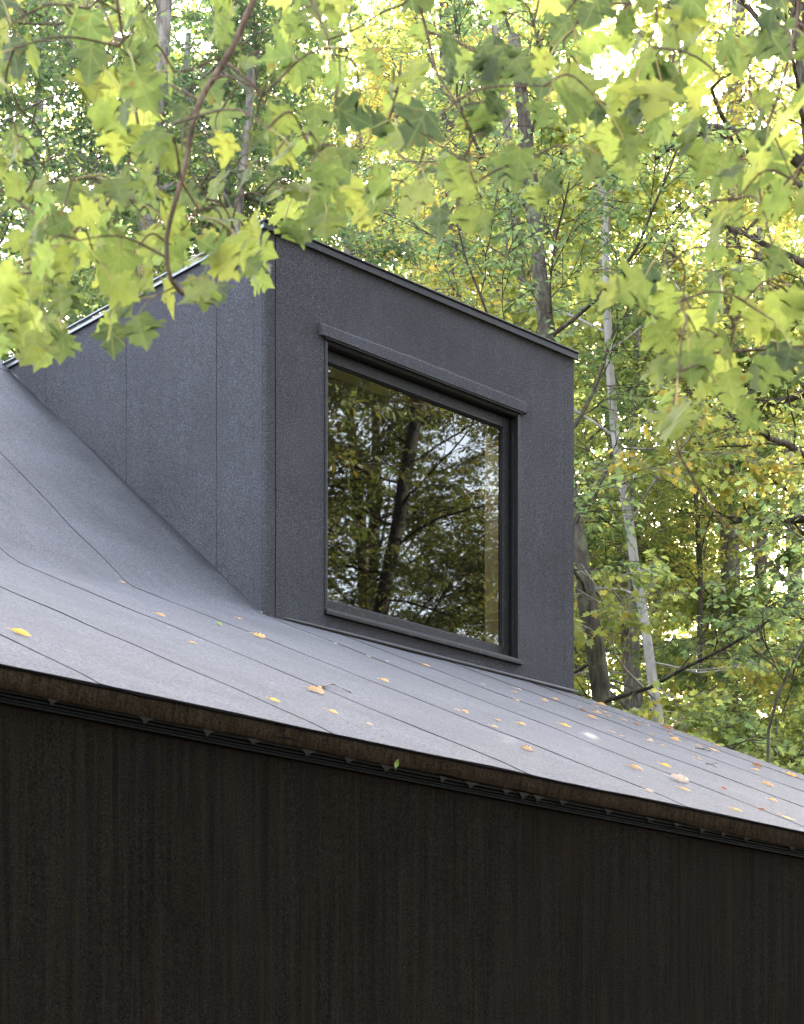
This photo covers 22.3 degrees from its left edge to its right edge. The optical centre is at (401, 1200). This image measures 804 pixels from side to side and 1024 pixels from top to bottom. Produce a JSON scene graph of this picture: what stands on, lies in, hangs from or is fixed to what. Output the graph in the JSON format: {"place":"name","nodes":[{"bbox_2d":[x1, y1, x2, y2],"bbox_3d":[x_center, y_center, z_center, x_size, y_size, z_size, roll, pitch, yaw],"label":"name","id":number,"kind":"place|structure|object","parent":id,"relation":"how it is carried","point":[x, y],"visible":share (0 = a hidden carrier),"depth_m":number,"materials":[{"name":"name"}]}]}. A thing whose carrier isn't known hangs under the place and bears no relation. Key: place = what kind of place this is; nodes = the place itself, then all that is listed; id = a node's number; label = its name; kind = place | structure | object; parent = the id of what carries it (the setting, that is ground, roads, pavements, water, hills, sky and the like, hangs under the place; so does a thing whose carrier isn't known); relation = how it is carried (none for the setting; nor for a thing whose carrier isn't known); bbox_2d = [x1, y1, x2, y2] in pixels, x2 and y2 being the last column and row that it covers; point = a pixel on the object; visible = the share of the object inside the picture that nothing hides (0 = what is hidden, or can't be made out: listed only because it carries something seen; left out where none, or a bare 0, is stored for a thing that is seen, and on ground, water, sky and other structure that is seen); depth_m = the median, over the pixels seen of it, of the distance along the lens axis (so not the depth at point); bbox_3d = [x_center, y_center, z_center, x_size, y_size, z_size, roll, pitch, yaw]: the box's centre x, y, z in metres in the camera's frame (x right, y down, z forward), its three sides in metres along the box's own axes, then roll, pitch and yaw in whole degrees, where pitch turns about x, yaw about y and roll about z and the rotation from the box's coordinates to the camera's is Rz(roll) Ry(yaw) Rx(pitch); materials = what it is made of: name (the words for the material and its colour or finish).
{"place":"outdoors","nodes":[
{"label":"outdoors","id":0,"kind":"place"},
{"bbox_2d":[0,0,803,716],"label":"sky","id":1,"kind":"structure","parent":0,"point":[606,69],"materials":[{"name":"white"}]},
{"bbox_3d":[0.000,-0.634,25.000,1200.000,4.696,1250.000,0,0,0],"label":"ground","id":2,"kind":"structure","parent":0,"visible":0},
{"bbox_2d":[0,155,21,241],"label":"forest tree","id":3,"kind":"object","parent":2,"relation":"on","point":[6,224],"visible":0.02,"depth_m":21.42,"materials":[{"name":"green plant"}]},
{"bbox_2d":[0,111,96,363],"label":"forest tree","id":4,"kind":"object","parent":2,"relation":"on","point":[8,128],"depth_m":29.12,"materials":[{"name":"green plant"}]},
{"bbox_2d":[0,0,132,334],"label":"forest tree","id":5,"kind":"object","parent":2,"relation":"on","point":[63,173],"visible":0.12,"depth_m":21.09,"materials":[{"name":"green plant"}]},
{"bbox_2d":[0,2,134,362],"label":"forest tree","id":6,"kind":"object","parent":2,"relation":"on","point":[63,103],"visible":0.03,"depth_m":23.10,"materials":[{"name":"green plant"}]},
{"bbox_2d":[0,0,173,360],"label":"forest tree","id":7,"kind":"object","parent":2,"relation":"on","point":[45,117],"visible":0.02,"depth_m":25.62,"materials":[{"name":"green plant"}]},
{"bbox_2d":[0,0,242,362],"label":"forest tree","id":8,"kind":"object","parent":2,"relation":"on","point":[112,2],"visible":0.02,"depth_m":41.28,"materials":[{"name":"green plant"}]},
{"bbox_2d":[0,0,317,327],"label":"forest tree","id":9,"kind":"object","parent":2,"relation":"on","point":[128,213],"visible":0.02,"depth_m":27.34,"materials":[{"name":"green plant"}]},
{"bbox_2d":[75,53,263,313],"bbox_3d":[-3.782,-9.575,33.601,9.016,18.536,8.318,0,0,14],"label":"forest tree","id":10,"kind":"object","parent":2,"relation":"on","point":[163,183],"visible":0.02,"depth_m":32.94,"materials":[{"name":"green plant"}]},
{"bbox_2d":[0,0,418,283],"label":"lichen limbed tree","id":11,"kind":"object","parent":2,"relation":"on","point":[163,15],"visible":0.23,"depth_m":20.32,"materials":[{"name":"green plant"}]},
{"bbox_2d":[41,0,405,324],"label":"forest tree","id":12,"kind":"object","parent":2,"relation":"on","point":[179,61],"depth_m":43.05,"materials":[{"name":"green plant"}]},
{"bbox_2d":[36,0,413,321],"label":"forest tree","id":13,"kind":"object","parent":2,"relation":"on","point":[199,17],"visible":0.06,"depth_m":21.82,"materials":[{"name":"green plant"}]},
{"bbox_2d":[38,0,449,306],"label":"forest tree","id":14,"kind":"object","parent":2,"relation":"on","point":[247,121],"visible":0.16,"depth_m":20.17,"materials":[{"name":"green plant"}]},
{"bbox_2d":[309,82,440,281],"bbox_3d":[-0.950,-9.852,35.486,8.591,18.425,8.958,0,0,30],"label":"forest tree","id":15,"kind":"object","parent":2,"relation":"on","point":[392,156],"visible":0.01,"depth_m":34.15,"materials":[{"name":"green plant"}]},
{"bbox_2d":[178,0,614,707],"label":"forest tree","id":16,"kind":"object","parent":2,"relation":"on","point":[352,10],"depth_m":44.60,"materials":[{"name":"green plant"}]},
{"bbox_2d":[209,0,590,433],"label":"forest tree","id":17,"kind":"object","parent":2,"relation":"on","point":[358,145],"depth_m":27.94,"materials":[{"name":"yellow plant"}]},
{"bbox_2d":[0,218,803,1023],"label":"black house","id":18,"kind":"structure","parent":2,"relation":"on","point":[312,456],"depth_m":9.22,"materials":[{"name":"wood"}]},
{"bbox_2d":[5,627,30,635],"bbox_3d":[-1.408,-2.089,7.469,0.105,0.040,0.026,0,0,10],"label":"fallen leaf","id":19,"kind":"object","parent":18,"relation":"on","point":[21,631],"visible":1,"depth_m":7.46,"materials":[{"name":"yellow plant"}]},
{"bbox_2d":[249,632,265,637],"bbox_3d":[-0.793,-3.102,11.156,0.095,0.040,0.054,0,0,0],"label":"fallen leaf","id":20,"kind":"object","parent":18,"relation":"on","point":[260,635],"visible":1,"depth_m":11.15,"materials":[{"name":"beige plant"}]},
{"bbox_2d":[301,685,324,693],"bbox_3d":[-0.382,-2.217,8.830,0.101,0.049,0.064,0,0,45],"label":"fallen leaf","id":21,"kind":"object","parent":18,"relation":"on","point":[319,689],"visible":1,"depth_m":8.82,"materials":[{"name":"beige plant"}]},
{"bbox_2d":[321,683,351,692],"bbox_3d":[-0.335,-2.344,9.262,0.104,0.073,0.211,0,0,37],"label":"stick","id":22,"kind":"object","parent":18,"relation":"on","point":[323,686],"visible":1,"depth_m":9.32,"materials":[{"name":"grey wood"}]},
{"bbox_2d":[394,759,398,769],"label":"green leaf","id":23,"kind":"object","parent":18,"relation":"attached to","point":[396,764],"visible":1,"depth_m":7.67,"materials":[{"name":"green plant"}]},
{"bbox_2d":[319,322,527,665],"bbox_3d":[0.095,-4.970,14.559,2.025,1.985,0.298,0,0,-43],"label":"window frame","id":24,"kind":"structure","parent":18,"relation":"in","point":[500,426],"depth_m":14.85,"materials":[{"name":"metal"}]},
{"bbox_2d":[518,745,533,750],"bbox_3d":[0.559,-2.038,9.139,0.081,0.029,0.038,0,0,-23],"label":"fallen leaf","id":25,"kind":"object","parent":18,"relation":"on","point":[526,747],"visible":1,"depth_m":9.13,"materials":[{"name":"beige plant"}]},
{"bbox_2d":[624,764,641,769],"bbox_3d":[1.137,-2.127,9.987,0.094,0.034,0.023,0,0,15],"label":"fallen leaf","id":26,"kind":"object","parent":18,"relation":"on","point":[635,766],"visible":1,"depth_m":9.98,"materials":[{"name":"plant"}]},
{"bbox_2d":[657,724,674,729],"bbox_3d":[1.880,-3.373,14.488,0.116,0.045,0.069,0,0,37],"label":"fallen leaf","id":27,"kind":"object","parent":18,"relation":"on","point":[667,726],"visible":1,"depth_m":14.47,"materials":[{"name":"brown plant"}]},
{"bbox_2d":[664,774,688,782],"bbox_3d":[1.355,-2.086,10.046,0.128,0.054,0.067,0,0,16],"label":"fallen leaf","id":28,"kind":"object","parent":18,"relation":"on","point":[679,777],"visible":1,"depth_m":10.02,"materials":[{"name":"beige plant"}]},
{"bbox_2d":[759,781,773,786],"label":"fallen leaf","id":29,"kind":"object","parent":18,"relation":"on","point":[767,783],"visible":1,"depth_m":11.71,"materials":[{"name":"plant"}]},
{"bbox_2d":[782,771,797,776],"bbox_3d":[2.545,-2.801,13.355,0.110,0.042,0.052,0,0,0],"label":"fallen leaf","id":30,"kind":"object","parent":18,"relation":"on","point":[792,774],"visible":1,"depth_m":13.35,"materials":[{"name":"plant"}]},
{"bbox_2d":[0,0,803,567],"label":"maple tree","id":31,"kind":"object","parent":2,"relation":"on","point":[652,86],"visible":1,"depth_m":4.00,"materials":[{"name":"green plant"}]},
{"bbox_2d":[0,0,803,714],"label":"wood","id":32,"kind":"object","parent":2,"relation":"on","point":[402,264],"depth_m":49.22,"materials":[{"name":"green plant"}]},
{"bbox_2d":[345,0,610,603],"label":"forest tree","id":33,"kind":"object","parent":2,"relation":"on","point":[383,21],"visible":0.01,"depth_m":46.12,"materials":[{"name":"green plant"}]},
{"bbox_2d":[306,0,695,721],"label":"forest tree","id":34,"kind":"object","parent":2,"relation":"on","point":[478,18],"visible":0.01,"depth_m":30.74,"materials":[{"name":"green plant"}]},
{"bbox_2d":[386,107,641,694],"bbox_3d":[1.249,-11.461,39.899,7.950,20.490,8.302,0,0,11],"label":"forest tree","id":35,"kind":"object","parent":2,"relation":"on","point":[493,233],"depth_m":39.21,"materials":[{"name":"green plant"}]},
{"bbox_2d":[318,0,751,691],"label":"broad tree","id":36,"kind":"object","parent":2,"relation":"on","point":[406,16],"visible":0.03,"depth_m":25.99,"materials":[{"name":"green plant"}]},
{"bbox_2d":[338,0,803,710],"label":"lichen tree","id":37,"kind":"object","parent":2,"relation":"on","point":[544,306],"visible":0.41,"depth_m":18.60,"materials":[{"name":"green plant"}]},
{"bbox_2d":[342,0,803,740],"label":"forest tree","id":38,"kind":"object","parent":2,"relation":"on","point":[436,280],"visible":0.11,"depth_m":24.03,"materials":[{"name":"green plant"}]},
{"bbox_2d":[465,73,718,719],"bbox_3d":[2.282,-8.321,29.995,6.504,16.764,6.793,0,0,3],"label":"forest tree","id":39,"kind":"object","parent":2,"relation":"on","point":[556,275],"visible":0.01,"depth_m":29.87,"materials":[{"name":"green plant"}]},
{"bbox_2d":[399,0,803,553],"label":"heavy limbed tree","id":40,"kind":"object","parent":2,"relation":"on","point":[797,160],"visible":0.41,"depth_m":21.11,"materials":[{"name":"green plant"}]},
{"bbox_2d":[444,106,786,725],"bbox_3d":[2.876,-9.705,34.529,8.318,18.536,9.016,0,0,-2],"label":"forest tree","id":41,"kind":"object","parent":2,"relation":"on","point":[549,260],"depth_m":33.74,"materials":[{"name":"green plant"}]},
{"bbox_2d":[440,0,803,760],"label":"pale tree","id":42,"kind":"object","parent":2,"relation":"on","point":[644,622],"visible":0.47,"depth_m":19.77,"materials":[{"name":"green plant"}]},
{"bbox_2d":[495,182,803,762],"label":"forest tree","id":43,"kind":"object","parent":2,"relation":"on","point":[626,679],"visible":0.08,"depth_m":23.50,"materials":[{"name":"green plant"}]},
{"bbox_2d":[526,230,803,764],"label":"forest tree","id":44,"kind":"object","parent":2,"relation":"on","point":[637,699],"visible":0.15,"depth_m":21.40,"materials":[{"name":"green plant"}]},
{"bbox_2d":[545,0,803,728],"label":"tall tree","id":45,"kind":"object","parent":2,"relation":"on","point":[648,21],"visible":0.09,"depth_m":23.93,"materials":[{"name":"green plant"}]},
{"bbox_2d":[558,80,803,759],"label":"thin dark tree","id":46,"kind":"object","parent":2,"relation":"on","point":[679,645],"visible":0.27,"depth_m":21.63,"materials":[{"name":"green plant"}]},
{"bbox_2d":[587,269,788,721],"bbox_3d":[4.363,-9.350,37.971,7.810,16.750,8.144,0,0,7],"label":"forest tree","id":47,"kind":"object","parent":2,"relation":"on","point":[686,553],"depth_m":37.77,"materials":[{"name":"green plant"}]},
{"bbox_2d":[574,21,803,763],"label":"grey tree","id":48,"kind":"object","parent":2,"relation":"on","point":[793,229],"visible":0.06,"depth_m":26.48,"materials":[{"name":"green plant"}]},
{"bbox_2d":[574,295,803,760],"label":"forest tree","id":49,"kind":"object","parent":2,"relation":"on","point":[704,550],"visible":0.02,"depth_m":27.41,"materials":[{"name":"green plant"}]},
{"bbox_2d":[612,117,803,760],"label":"forest tree","id":50,"kind":"object","parent":2,"relation":"on","point":[784,248],"depth_m":38.95,"materials":[{"name":"green plant"}]},
{"bbox_2d":[613,165,803,725],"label":"forest tree","id":51,"kind":"object","parent":2,"relation":"on","point":[689,632],"visible":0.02,"depth_m":32.63,"materials":[{"name":"green plant"}]},
{"bbox_2d":[621,81,803,745],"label":"forest tree","id":52,"kind":"object","parent":2,"relation":"on","point":[677,632],"visible":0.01,"depth_m":47.96,"materials":[{"name":"green plant"}]},
{"bbox_2d":[622,7,803,767],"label":"forest tree","id":53,"kind":"object","parent":2,"relation":"on","point":[692,603],"visible":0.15,"depth_m":22.50,"materials":[{"name":"green plant"}]},
{"bbox_2d":[670,674,803,774],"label":"young maple","id":54,"kind":"object","parent":2,"relation":"on","point":[798,768],"visible":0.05,"depth_m":18.85,"materials":[{"name":"green plant"}]},
{"bbox_2d":[675,622,802,761],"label":"young maple","id":55,"kind":"object","parent":2,"relation":"on","point":[739,682],"visible":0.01,"depth_m":27.57,"materials":[{"name":"green plant"}]},
{"bbox_2d":[677,619,803,767],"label":"young maple","id":56,"kind":"object","parent":2,"relation":"on","point":[795,684],"visible":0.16,"depth_m":19.98,"materials":[{"name":"green plant"}]},
{"bbox_2d":[692,480,803,762],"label":"sapling","id":57,"kind":"object","parent":2,"relation":"on","point":[754,621],"visible":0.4,"depth_m":17.51,"materials":[{"name":"green plant"}]},
{"bbox_2d":[710,462,803,736],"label":"forest tree","id":58,"kind":"object","parent":2,"relation":"on","point":[771,639],"visible":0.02,"depth_m":26.89,"materials":[{"name":"green plant"}]},
{"bbox_2d":[732,630,803,763],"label":"young maple","id":59,"kind":"object","parent":2,"relation":"on","point":[786,730],"visible":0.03,"depth_m":24.28,"materials":[{"name":"green plant"}]}
]}

